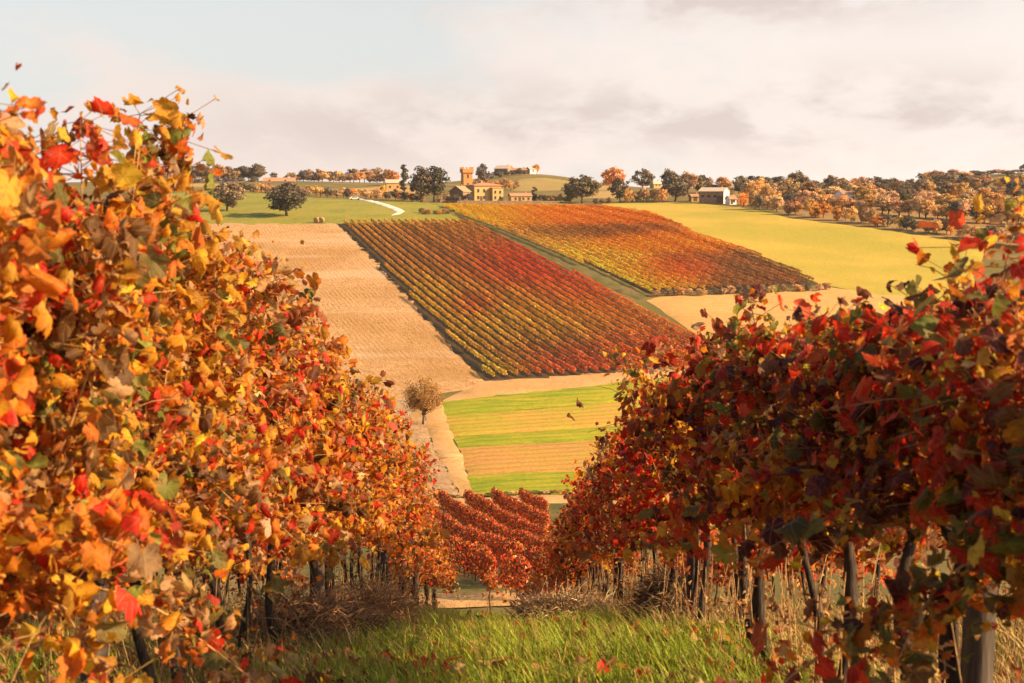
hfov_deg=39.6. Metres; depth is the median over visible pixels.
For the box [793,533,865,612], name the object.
grapevine
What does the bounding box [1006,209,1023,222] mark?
tree
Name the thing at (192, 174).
tree
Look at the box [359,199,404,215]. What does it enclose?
farm road
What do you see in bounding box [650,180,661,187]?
house
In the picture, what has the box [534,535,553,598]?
grapevine
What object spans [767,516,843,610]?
grapevine
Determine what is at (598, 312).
vine hedge
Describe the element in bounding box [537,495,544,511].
grapevine
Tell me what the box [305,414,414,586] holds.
grapevine
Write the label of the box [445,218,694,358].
vine hedge
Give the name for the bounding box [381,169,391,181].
tree
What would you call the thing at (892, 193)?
tree
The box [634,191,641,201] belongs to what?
tree
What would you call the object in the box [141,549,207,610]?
grapevine
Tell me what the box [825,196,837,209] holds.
tree
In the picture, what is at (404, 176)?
tree
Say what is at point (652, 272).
vine hedge
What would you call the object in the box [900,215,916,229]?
tree
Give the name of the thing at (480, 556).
grapevine
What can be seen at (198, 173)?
tree
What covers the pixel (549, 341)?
vine hedge
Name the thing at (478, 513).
grapevine
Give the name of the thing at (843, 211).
tree
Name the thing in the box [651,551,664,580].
grapevine
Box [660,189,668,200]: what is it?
tree
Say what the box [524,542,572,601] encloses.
grapevine
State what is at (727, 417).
grapevine
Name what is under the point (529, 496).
grapevine
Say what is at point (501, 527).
grapevine
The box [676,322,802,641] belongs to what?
grapevine
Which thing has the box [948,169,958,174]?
tree
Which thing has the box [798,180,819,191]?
tree
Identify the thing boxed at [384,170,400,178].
tree
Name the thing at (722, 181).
tree
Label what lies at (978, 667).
trellis post
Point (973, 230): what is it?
tree
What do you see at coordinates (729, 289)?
bush
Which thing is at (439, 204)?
meadow
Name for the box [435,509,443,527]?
grapevine
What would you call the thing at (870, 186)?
tree
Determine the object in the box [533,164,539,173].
tree
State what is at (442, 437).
dirt track
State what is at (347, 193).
tree
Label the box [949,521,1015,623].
grapevine
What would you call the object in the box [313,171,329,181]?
tree
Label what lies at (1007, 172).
tree
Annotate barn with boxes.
[698,186,729,203]
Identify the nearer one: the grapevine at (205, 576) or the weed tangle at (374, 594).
the weed tangle at (374, 594)
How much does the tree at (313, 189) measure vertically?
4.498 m
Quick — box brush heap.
[493,572,626,620]
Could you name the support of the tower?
on the ground at (998, 259)
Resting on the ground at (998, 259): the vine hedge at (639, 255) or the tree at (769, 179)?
the tree at (769, 179)
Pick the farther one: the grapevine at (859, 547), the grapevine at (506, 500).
the grapevine at (506, 500)
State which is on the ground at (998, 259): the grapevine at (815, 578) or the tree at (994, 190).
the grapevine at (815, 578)
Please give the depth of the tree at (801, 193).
496.87 m
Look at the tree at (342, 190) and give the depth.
596.59 m
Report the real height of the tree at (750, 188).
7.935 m
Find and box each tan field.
[171,183,318,193]
[326,185,422,194]
[579,186,615,197]
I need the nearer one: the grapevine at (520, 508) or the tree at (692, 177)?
the grapevine at (520, 508)
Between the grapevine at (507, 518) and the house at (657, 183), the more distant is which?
the house at (657, 183)
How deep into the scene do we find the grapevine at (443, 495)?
133.91 m
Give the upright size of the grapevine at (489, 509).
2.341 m
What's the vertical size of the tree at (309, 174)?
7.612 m
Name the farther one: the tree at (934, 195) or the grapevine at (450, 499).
the tree at (934, 195)
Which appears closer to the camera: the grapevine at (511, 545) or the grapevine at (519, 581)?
the grapevine at (519, 581)
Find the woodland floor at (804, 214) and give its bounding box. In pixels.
[734,191,1023,247]
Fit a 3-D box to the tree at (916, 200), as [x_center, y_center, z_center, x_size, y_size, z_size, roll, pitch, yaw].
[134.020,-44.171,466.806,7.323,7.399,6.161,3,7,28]
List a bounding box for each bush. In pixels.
[652,290,661,295]
[664,289,672,295]
[677,288,685,294]
[685,288,692,294]
[694,288,705,294]
[712,288,721,293]
[719,288,726,293]
[726,286,735,292]
[735,285,742,291]
[741,286,749,291]
[768,285,774,292]
[780,284,787,291]
[795,286,804,290]
[804,284,810,290]
[815,283,823,290]
[822,283,831,289]
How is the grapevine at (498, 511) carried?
on the ground at (998, 259)
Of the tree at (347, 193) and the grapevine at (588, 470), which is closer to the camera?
the grapevine at (588, 470)
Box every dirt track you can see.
[419,590,610,607]
[425,395,473,496]
[432,495,567,505]
[443,365,687,400]
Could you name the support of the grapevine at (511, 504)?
on the ground at (998, 259)
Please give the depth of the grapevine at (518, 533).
91.95 m
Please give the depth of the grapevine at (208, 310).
5.96 m
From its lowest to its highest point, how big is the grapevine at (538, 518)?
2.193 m
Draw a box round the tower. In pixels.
[460,167,473,186]
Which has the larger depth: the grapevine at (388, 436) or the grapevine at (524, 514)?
the grapevine at (524, 514)
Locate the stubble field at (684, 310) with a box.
[646,288,951,338]
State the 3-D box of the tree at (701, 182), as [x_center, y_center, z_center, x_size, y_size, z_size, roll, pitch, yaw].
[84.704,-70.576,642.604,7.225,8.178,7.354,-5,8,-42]
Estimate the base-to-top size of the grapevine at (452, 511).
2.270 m
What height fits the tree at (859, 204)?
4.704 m
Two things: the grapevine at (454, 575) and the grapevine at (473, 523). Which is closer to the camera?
the grapevine at (454, 575)
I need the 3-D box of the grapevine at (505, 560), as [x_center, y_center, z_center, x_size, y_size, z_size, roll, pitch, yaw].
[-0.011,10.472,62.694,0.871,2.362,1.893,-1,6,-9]
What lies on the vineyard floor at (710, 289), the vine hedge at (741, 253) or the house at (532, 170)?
the vine hedge at (741, 253)
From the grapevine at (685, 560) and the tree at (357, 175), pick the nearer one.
the grapevine at (685, 560)
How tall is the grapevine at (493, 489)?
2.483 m
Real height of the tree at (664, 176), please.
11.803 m
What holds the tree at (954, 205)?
on the woodland floor at (804, 214)
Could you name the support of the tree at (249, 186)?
on the ground at (998, 259)
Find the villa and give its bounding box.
[464,180,502,200]
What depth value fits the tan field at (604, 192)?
620.89 m
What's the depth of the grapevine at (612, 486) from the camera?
15.68 m
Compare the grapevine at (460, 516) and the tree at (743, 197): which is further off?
the tree at (743, 197)
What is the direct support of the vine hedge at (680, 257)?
on the vineyard floor at (710, 289)
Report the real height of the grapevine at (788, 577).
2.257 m
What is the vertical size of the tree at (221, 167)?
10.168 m
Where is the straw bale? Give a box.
[318,217,324,222]
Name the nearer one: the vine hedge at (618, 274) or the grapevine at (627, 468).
the grapevine at (627, 468)
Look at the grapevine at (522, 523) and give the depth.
106.57 m
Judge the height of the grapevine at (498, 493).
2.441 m
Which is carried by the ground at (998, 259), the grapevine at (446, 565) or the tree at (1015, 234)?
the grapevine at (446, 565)
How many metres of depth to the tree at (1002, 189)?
545.47 m
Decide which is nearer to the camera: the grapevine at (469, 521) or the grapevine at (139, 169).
the grapevine at (139, 169)
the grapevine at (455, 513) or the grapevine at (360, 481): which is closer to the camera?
the grapevine at (360, 481)
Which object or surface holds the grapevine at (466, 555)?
on the ground at (998, 259)
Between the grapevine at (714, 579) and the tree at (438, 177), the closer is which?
the grapevine at (714, 579)
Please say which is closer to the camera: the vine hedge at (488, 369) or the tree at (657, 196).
the vine hedge at (488, 369)
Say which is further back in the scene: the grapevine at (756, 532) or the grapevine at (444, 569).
the grapevine at (444, 569)
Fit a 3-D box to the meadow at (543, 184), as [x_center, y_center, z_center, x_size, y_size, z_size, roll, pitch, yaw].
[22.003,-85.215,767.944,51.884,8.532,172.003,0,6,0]
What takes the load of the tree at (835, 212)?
on the woodland floor at (804, 214)
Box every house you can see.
[263,177,295,181]
[384,178,400,190]
[448,185,471,199]
[494,164,512,175]
[508,192,532,200]
[511,167,527,173]
[527,166,535,173]
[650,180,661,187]
[725,194,736,204]
[833,189,871,203]
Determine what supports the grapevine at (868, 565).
on the ground at (998, 259)
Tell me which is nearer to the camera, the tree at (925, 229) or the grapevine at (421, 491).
the grapevine at (421, 491)
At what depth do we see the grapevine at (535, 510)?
115.97 m
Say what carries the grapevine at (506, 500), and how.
on the ground at (998, 259)
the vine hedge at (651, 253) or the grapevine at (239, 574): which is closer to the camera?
the grapevine at (239, 574)
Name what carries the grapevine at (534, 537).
on the ground at (998, 259)
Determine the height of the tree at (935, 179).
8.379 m
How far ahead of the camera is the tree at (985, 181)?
730.41 m
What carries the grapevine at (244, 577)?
on the ground at (998, 259)
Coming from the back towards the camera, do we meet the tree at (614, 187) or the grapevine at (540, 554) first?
the tree at (614, 187)
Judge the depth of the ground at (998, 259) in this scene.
373.46 m
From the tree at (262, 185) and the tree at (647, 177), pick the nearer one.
the tree at (262, 185)
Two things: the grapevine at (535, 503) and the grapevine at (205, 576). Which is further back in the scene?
the grapevine at (535, 503)
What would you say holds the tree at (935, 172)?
on the ground at (998, 259)
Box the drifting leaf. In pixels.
[576,397,582,407]
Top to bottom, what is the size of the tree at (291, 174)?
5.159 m
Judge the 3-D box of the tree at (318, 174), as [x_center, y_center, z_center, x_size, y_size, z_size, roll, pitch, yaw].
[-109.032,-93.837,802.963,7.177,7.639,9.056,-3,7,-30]
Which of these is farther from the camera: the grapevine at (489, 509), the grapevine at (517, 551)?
the grapevine at (489, 509)
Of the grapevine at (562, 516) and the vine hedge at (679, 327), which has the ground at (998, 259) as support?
the grapevine at (562, 516)
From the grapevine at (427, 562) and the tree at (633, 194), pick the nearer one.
the grapevine at (427, 562)
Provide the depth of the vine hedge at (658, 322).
337.48 m
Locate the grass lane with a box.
[455,213,649,299]
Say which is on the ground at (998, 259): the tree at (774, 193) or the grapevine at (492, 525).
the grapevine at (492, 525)
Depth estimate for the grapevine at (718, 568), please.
26.64 m
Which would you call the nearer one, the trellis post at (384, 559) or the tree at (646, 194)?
the trellis post at (384, 559)
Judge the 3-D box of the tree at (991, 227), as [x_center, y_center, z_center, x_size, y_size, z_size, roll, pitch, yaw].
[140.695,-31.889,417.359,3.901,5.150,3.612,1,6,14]
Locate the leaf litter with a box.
[0,610,1019,682]
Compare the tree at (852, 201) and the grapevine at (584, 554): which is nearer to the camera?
the grapevine at (584, 554)
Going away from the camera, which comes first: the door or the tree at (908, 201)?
the tree at (908, 201)
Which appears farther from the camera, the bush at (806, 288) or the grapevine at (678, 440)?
the bush at (806, 288)
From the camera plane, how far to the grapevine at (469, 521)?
114.67 m
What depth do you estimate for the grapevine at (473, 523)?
112.83 m
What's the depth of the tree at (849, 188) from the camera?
515.57 m
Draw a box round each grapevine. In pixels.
[0,62,301,682]
[0,85,234,682]
[0,186,321,682]
[0,186,340,682]
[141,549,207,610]
[151,212,353,669]
[177,527,203,612]
[189,544,266,603]
[192,531,244,609]
[197,541,261,606]
[201,539,224,604]
[216,230,369,653]
[222,281,361,629]
[230,295,369,645]
[236,321,368,600]
[236,545,284,597]
[252,361,416,587]
[260,549,306,587]
[275,370,432,597]
[281,563,309,594]
[288,359,450,608]
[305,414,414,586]
[333,392,401,605]
[348,457,427,601]
[354,391,421,588]
[354,422,439,587]
[354,474,432,601]
[362,435,432,594]
[367,508,452,607]
[371,510,446,602]
[388,497,439,605]
[388,517,454,607]
[391,514,455,606]
[392,451,442,598]
[392,487,441,601]
[394,543,457,607]
[396,531,459,607]
[398,491,437,602]
[428,537,469,608]
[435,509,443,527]
[436,489,443,508]
[440,491,448,512]
[441,511,451,528]
[443,494,447,512]
[444,516,452,530]
[445,496,451,512]
[445,535,454,567]
[447,498,454,517]
[448,535,459,570]
[449,519,457,536]
[450,538,462,572]
[451,499,458,517]
[451,521,461,537]
[453,499,460,521]
[454,524,462,539]
[455,500,463,523]
[455,538,467,573]
[457,526,465,539]
[459,504,464,523]
[459,541,469,576]
[461,506,466,527]
[461,527,470,539]
[463,506,469,526]
[463,524,472,542]
[463,542,474,578]
[464,489,472,504]
[465,507,474,525]
[466,541,480,581]
[467,491,474,506]
[468,511,474,526]
[469,494,474,509]
[469,526,477,542]
[470,509,477,528]
[470,545,484,583]
[471,529,484,544]
[473,494,480,510]
[473,511,482,529]
[474,543,493,585]
[476,494,484,511]
[476,515,482,529]
[477,532,484,549]
[479,513,488,530]
[479,534,485,547]
[481,498,488,515]
[481,549,498,587]
[481,570,507,612]
[482,516,489,533]
[483,499,492,515]
[483,530,496,548]
[485,516,496,534]
[486,502,494,517]
[487,537,497,563]
[489,487,496,502]
[489,503,498,518]
[489,520,498,534]
[491,533,503,566]
[492,506,498,523]
[492,524,500,534]
[493,490,498,504]
[495,488,504,507]
[495,538,505,562]
[495,556,510,593]
[496,507,503,522]
[497,523,505,538]
[498,494,504,508]
[498,510,505,525]
[498,539,508,562]
[500,528,505,538]
[500,549,518,595]
[502,510,509,529]
[503,494,509,511]
[503,528,511,540]
[503,537,516,562]
[504,512,512,530]
[504,532,558,608]
[505,551,524,597]
[506,495,514,511]
[507,528,513,540]
[508,513,515,529]
[509,498,515,512]
[509,540,521,555]
[510,530,517,541]
[511,498,521,516]
[512,513,520,529]
[513,555,533,593]
[514,544,526,561]
[515,517,523,530]
[515,529,527,542]
[518,487,527,503]
[518,502,525,516]
[518,517,527,529]
[518,529,529,548]
[520,556,542,593]
[521,491,526,503]
[521,504,528,517]
[522,521,529,530]
[522,532,533,548]
[522,545,537,576]
[523,492,531,503]
[523,547,545,587]
[524,504,533,521]
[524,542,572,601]
[525,521,563,595]
[526,493,532,504]
[526,532,538,547]
[527,523,532,532]
[528,507,533,522]
[529,495,535,506]
[529,532,598,598]
[529,547,539,576]
[530,523,538,534]
[531,507,539,523]
[531,507,594,594]
[531,537,540,547]
[532,495,541,508]
[532,519,576,596]
[533,523,539,536]
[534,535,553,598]
[535,511,546,525]
[535,545,542,569]
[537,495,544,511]
[537,524,550,537]
[538,526,596,596]
[539,499,548,513]
[539,510,550,527]
[545,525,579,593]
[547,507,640,594]
[548,510,635,594]
[553,369,679,600]
[554,474,594,599]
[555,457,652,601]
[556,487,589,593]
[559,415,717,604]
[563,466,648,604]
[566,371,771,617]
[571,424,648,607]
[572,472,639,596]
[573,449,661,601]
[580,429,639,606]
[580,441,632,610]
[585,553,638,598]
[590,322,748,626]
[592,422,644,599]
[606,300,953,682]
[615,402,753,610]
[636,330,732,625]
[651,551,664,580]
[668,558,681,579]
[670,284,812,670]
[670,286,947,682]
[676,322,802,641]
[677,553,716,581]
[689,315,830,656]
[699,544,718,603]
[700,537,769,599]
[701,530,751,608]
[701,534,728,605]
[711,327,1023,682]
[722,529,832,602]
[731,177,1023,682]
[734,215,1007,682]
[738,530,790,592]
[747,542,842,611]
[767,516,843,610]
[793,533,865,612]
[803,527,884,605]
[827,521,920,603]
[854,524,943,603]
[903,520,964,579]
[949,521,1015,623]
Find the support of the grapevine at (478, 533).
on the ground at (998, 259)
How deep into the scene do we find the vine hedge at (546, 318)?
323.73 m
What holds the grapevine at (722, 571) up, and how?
on the ground at (998, 259)
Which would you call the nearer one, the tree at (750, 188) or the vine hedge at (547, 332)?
the vine hedge at (547, 332)
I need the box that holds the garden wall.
[440,200,559,203]
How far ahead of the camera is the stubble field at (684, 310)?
319.80 m
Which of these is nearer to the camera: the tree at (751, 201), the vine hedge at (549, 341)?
the vine hedge at (549, 341)
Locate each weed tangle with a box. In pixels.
[210,559,405,648]
[305,563,431,627]
[612,555,724,623]
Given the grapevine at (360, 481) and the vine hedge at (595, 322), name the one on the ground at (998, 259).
the grapevine at (360, 481)
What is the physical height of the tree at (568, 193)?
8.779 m
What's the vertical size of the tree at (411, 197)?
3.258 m
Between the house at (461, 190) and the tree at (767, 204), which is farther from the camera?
the house at (461, 190)
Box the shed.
[688,193,698,201]
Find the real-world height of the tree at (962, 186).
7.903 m
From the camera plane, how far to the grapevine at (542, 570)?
29.60 m
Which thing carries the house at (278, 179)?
on the ground at (998, 259)
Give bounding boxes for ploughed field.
[169,223,483,398]
[379,395,457,498]
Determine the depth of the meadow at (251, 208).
478.70 m
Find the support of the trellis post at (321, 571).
on the ground at (998, 259)
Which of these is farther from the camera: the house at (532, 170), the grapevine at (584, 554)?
the house at (532, 170)
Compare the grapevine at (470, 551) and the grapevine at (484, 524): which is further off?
the grapevine at (484, 524)
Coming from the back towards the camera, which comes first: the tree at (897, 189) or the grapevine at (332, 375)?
the tree at (897, 189)
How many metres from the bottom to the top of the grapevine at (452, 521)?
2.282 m
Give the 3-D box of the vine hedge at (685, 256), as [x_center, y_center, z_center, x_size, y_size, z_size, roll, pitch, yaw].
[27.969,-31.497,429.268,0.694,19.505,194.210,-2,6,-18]
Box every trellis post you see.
[79,570,108,682]
[314,518,324,596]
[380,547,388,596]
[413,569,418,605]
[582,576,585,594]
[613,550,617,605]
[685,527,699,619]
[959,463,996,682]
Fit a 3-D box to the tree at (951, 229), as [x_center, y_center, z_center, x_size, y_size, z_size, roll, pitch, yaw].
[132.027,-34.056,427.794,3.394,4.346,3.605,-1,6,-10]
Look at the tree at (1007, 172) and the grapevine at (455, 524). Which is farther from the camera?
the tree at (1007, 172)
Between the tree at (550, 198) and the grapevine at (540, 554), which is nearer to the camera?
the grapevine at (540, 554)
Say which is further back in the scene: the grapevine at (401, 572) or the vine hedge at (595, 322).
the vine hedge at (595, 322)
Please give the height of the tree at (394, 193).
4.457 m
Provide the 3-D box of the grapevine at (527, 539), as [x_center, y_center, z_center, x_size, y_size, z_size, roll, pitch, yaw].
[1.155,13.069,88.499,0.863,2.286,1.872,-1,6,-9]
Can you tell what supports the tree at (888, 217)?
on the woodland floor at (804, 214)
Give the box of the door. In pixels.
[717,196,722,202]
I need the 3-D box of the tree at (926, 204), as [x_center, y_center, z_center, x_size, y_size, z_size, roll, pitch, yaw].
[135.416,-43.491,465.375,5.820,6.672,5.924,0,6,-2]
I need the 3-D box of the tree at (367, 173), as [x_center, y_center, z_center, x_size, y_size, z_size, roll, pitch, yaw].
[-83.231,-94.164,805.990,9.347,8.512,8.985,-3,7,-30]
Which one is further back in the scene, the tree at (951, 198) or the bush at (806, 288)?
the tree at (951, 198)
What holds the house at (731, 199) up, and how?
on the ground at (998, 259)
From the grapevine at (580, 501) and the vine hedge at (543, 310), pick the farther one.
the vine hedge at (543, 310)
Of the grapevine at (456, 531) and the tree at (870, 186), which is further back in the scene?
the tree at (870, 186)
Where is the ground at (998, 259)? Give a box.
[0,173,1023,682]
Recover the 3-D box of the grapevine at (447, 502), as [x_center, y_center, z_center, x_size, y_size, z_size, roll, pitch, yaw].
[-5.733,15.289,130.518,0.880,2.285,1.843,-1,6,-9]
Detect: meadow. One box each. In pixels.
[169,190,458,224]
[430,203,637,209]
[507,178,583,190]
[603,202,985,300]
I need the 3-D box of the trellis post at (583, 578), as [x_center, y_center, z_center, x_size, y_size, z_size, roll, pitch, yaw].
[1.200,4.117,24.050,0.114,1.602,0.111,-5,8,-43]
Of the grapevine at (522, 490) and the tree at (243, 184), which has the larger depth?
the tree at (243, 184)
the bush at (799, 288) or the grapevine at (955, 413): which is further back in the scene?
the bush at (799, 288)
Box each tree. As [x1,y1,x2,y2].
[190,166,200,177]
[194,164,209,180]
[201,169,217,177]
[207,181,246,210]
[212,163,226,177]
[223,166,233,178]
[226,170,240,178]
[234,166,248,179]
[239,181,247,190]
[245,184,253,191]
[246,167,261,178]
[248,163,266,180]
[251,183,259,192]
[258,183,267,191]
[262,182,271,190]
[263,181,309,215]
[284,172,298,178]
[296,170,310,180]
[303,169,313,180]
[310,186,319,193]
[312,169,325,181]
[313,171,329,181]
[313,187,324,195]
[322,187,333,197]
[326,171,340,181]
[333,189,341,196]
[337,174,347,181]
[340,187,345,197]
[343,188,351,197]
[344,169,358,181]
[344,173,353,181]
[351,192,360,196]
[352,171,365,182]
[360,168,372,182]
[361,188,370,197]
[366,170,375,180]
[370,167,382,182]
[372,189,379,199]
[375,174,386,182]
[378,185,385,192]
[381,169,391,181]
[383,191,391,198]
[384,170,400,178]
[391,189,398,199]
[399,164,408,190]
[399,191,408,199]
[399,376,444,423]
[408,166,432,201]
[409,193,415,200]
[418,194,427,201]
[423,166,450,201]
[451,194,460,202]
[465,193,472,199]
[475,163,489,181]
[500,178,508,188]
[507,180,513,188]
[511,182,517,189]
[531,187,537,200]
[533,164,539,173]
[547,195,555,200]
[557,194,563,202]
[561,174,602,202]
[564,181,578,198]
[601,166,626,184]
[607,178,630,201]
[623,187,632,202]
[627,192,636,201]
[629,168,655,187]
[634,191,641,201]
[638,187,645,201]
[642,188,650,201]
[651,188,663,201]
[660,168,675,184]
[660,173,694,200]
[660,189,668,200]
[680,171,698,194]
[694,176,706,190]
[697,175,712,186]
[714,177,731,185]
[722,182,733,191]
[731,185,743,193]
[732,176,747,184]
[738,193,748,205]
[739,180,755,199]
[745,183,760,199]
[746,175,760,181]
[748,192,758,208]
[754,193,764,210]
[755,178,769,190]
[759,185,771,197]
[760,196,772,209]
[761,176,773,184]
[769,190,781,196]
[770,195,783,211]
[771,176,785,183]
[772,183,780,194]
[777,180,798,195]
[778,177,800,185]
[782,190,796,202]
[782,199,795,214]
[787,170,807,183]
[787,201,804,213]
[790,182,802,192]
[793,177,809,189]
[795,190,811,205]
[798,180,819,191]
[803,191,822,205]
[803,197,815,211]
[809,203,820,217]
[813,188,823,199]
[814,182,826,189]
[814,202,832,217]
[817,194,832,204]
[821,185,840,195]
[823,175,837,185]
[823,176,839,188]
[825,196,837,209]
[831,204,843,220]
[833,178,850,186]
[835,195,848,210]
[836,181,848,188]
[838,207,846,220]
[843,198,855,207]
[845,186,855,190]
[845,206,857,221]
[847,178,859,184]
[852,185,872,200]
[853,176,875,187]
[854,200,867,211]
[858,208,869,221]
[863,195,876,207]
[866,176,889,186]
[866,207,880,223]
[867,216,884,226]
[868,184,878,188]
[871,188,886,195]
[872,193,892,213]
[876,183,891,193]
[879,214,895,226]
[883,197,897,213]
[884,190,898,197]
[885,178,903,188]
[887,200,911,215]
[888,181,912,185]
[888,182,904,196]
[892,184,916,196]
[893,215,905,228]
[899,188,911,201]
[900,198,916,215]
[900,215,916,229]
[906,178,919,187]
[906,188,915,198]
[908,196,930,217]
[908,220,919,230]
[912,179,930,194]
[913,190,932,199]
[916,173,926,178]
[917,198,934,217]
[919,181,935,192]
[921,171,933,180]
[921,221,933,232]
[924,191,939,206]
[927,170,945,179]
[930,219,944,234]
[931,205,947,218]
[933,173,945,188]
[933,180,953,194]
[936,174,957,183]
[936,193,950,205]
[939,204,951,218]
[939,219,952,233]
[942,195,964,204]
[945,223,955,233]
[947,183,963,195]
[947,200,963,215]
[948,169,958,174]
[954,173,970,183]
[955,224,970,238]
[956,181,970,195]
[958,199,971,217]
[959,193,973,204]
[960,188,979,205]
[964,176,981,187]
[965,226,978,236]
[967,205,983,222]
[971,185,986,190]
[974,171,993,175]
[974,204,995,223]
[978,174,992,186]
[978,187,997,204]
[983,202,996,223]
[986,225,996,232]
[987,193,1005,205]
[988,187,1001,192]
[990,177,1005,186]
[994,205,1006,223]
[994,227,1003,241]
[995,187,1009,198]
[997,170,1015,174]
[999,173,1022,185]
[1002,207,1014,223]
[1003,233,1011,243]
[1005,180,1023,196]
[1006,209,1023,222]
[1007,231,1023,246]
[1014,195,1023,204]
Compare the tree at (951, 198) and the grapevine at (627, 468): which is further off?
the tree at (951, 198)
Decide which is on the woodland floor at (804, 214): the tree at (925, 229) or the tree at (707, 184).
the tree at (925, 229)
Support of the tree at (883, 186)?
on the woodland floor at (804, 214)
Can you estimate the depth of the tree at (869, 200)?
480.63 m
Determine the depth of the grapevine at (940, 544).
13.88 m
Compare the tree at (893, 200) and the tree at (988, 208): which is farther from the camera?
the tree at (893, 200)
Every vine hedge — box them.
[343,219,540,375]
[350,219,552,372]
[357,219,563,373]
[364,219,575,374]
[370,218,587,371]
[378,219,598,370]
[384,218,609,369]
[384,262,530,374]
[391,218,620,369]
[398,218,631,367]
[405,219,641,368]
[409,291,518,377]
[411,218,653,368]
[419,218,667,368]
[425,218,677,367]
[431,218,688,366]
[438,218,688,361]
[443,204,652,291]
[444,203,660,289]
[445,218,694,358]
[445,329,506,378]
[449,203,670,289]
[451,218,700,355]
[455,203,679,289]
[455,209,582,264]
[458,218,700,351]
[461,203,688,290]
[465,218,704,344]
[466,203,696,287]
[472,203,704,288]
[478,203,713,287]
[481,364,494,378]
[483,203,721,287]
[489,203,731,285]
[494,203,740,285]
[499,203,749,287]
[505,203,756,284]
[511,203,765,284]
[516,203,771,285]
[521,203,779,284]
[528,203,785,282]
[534,203,794,283]
[541,203,799,281]
[549,204,807,281]
[554,204,813,282]
[561,204,801,272]
[567,204,761,255]
[572,269,706,341]
[574,204,690,230]
[580,204,681,224]
[587,204,673,221]
[594,204,664,217]
[602,204,657,214]
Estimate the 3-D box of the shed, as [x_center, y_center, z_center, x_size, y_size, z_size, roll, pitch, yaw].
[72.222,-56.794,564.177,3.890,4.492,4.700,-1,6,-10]
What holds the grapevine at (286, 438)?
on the ground at (998, 259)
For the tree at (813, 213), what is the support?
on the woodland floor at (804, 214)
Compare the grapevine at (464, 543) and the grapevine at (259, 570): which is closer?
the grapevine at (259, 570)
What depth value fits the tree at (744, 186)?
555.06 m
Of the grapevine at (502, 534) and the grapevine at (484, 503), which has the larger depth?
the grapevine at (484, 503)
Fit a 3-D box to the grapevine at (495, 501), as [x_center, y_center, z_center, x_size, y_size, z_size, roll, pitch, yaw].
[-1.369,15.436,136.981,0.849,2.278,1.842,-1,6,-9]
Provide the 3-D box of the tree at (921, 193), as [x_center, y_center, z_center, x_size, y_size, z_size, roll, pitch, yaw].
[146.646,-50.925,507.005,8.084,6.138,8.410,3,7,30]
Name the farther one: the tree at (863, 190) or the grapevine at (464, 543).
the tree at (863, 190)
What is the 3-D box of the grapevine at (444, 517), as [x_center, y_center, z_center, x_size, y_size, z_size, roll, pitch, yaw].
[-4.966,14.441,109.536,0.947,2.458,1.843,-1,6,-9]
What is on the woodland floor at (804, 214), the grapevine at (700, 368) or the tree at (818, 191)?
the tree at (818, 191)
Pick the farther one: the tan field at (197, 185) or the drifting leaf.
the tan field at (197, 185)
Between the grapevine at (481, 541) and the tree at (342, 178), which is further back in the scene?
the tree at (342, 178)
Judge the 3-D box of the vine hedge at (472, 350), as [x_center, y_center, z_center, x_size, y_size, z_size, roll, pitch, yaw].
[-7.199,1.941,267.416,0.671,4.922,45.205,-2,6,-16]
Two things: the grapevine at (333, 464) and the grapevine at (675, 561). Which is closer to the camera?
the grapevine at (333, 464)
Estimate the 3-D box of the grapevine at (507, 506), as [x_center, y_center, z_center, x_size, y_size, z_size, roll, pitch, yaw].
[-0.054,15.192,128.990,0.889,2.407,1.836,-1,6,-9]
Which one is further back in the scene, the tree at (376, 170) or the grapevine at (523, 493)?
the tree at (376, 170)
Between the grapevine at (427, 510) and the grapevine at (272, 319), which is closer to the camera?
the grapevine at (272, 319)
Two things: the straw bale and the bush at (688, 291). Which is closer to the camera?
the bush at (688, 291)
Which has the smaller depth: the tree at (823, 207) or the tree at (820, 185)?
the tree at (823, 207)
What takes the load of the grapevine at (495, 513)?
on the ground at (998, 259)
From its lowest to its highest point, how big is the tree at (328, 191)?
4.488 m
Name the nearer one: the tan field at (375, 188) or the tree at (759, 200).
the tree at (759, 200)
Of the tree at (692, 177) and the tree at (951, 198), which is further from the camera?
the tree at (692, 177)
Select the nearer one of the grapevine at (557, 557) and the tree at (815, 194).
the grapevine at (557, 557)
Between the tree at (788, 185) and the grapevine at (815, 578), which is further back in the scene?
the tree at (788, 185)
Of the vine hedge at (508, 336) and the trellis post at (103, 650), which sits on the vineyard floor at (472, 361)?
the vine hedge at (508, 336)
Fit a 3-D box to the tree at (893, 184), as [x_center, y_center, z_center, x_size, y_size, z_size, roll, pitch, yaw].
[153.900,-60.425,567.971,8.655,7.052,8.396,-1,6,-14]
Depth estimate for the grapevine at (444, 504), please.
132.24 m
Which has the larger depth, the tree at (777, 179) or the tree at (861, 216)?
the tree at (777, 179)
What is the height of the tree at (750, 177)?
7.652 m
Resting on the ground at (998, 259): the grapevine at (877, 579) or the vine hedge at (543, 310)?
the grapevine at (877, 579)
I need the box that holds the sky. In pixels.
[0,0,1023,187]
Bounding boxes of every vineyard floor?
[252,503,652,601]
[338,223,703,380]
[438,206,819,293]
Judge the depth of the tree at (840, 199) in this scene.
485.80 m
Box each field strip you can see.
[442,378,683,415]
[446,400,639,436]
[453,425,626,447]
[459,440,616,474]
[467,471,592,496]
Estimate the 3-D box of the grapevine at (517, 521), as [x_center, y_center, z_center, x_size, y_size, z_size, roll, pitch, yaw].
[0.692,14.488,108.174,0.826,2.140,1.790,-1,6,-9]
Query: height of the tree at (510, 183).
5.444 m
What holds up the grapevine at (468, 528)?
on the ground at (998, 259)
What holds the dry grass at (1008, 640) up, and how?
on the ground at (998, 259)
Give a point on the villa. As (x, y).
(481, 191)
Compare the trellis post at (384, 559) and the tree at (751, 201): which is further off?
the tree at (751, 201)
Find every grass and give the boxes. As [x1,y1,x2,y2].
[0,583,1023,682]
[0,598,935,682]

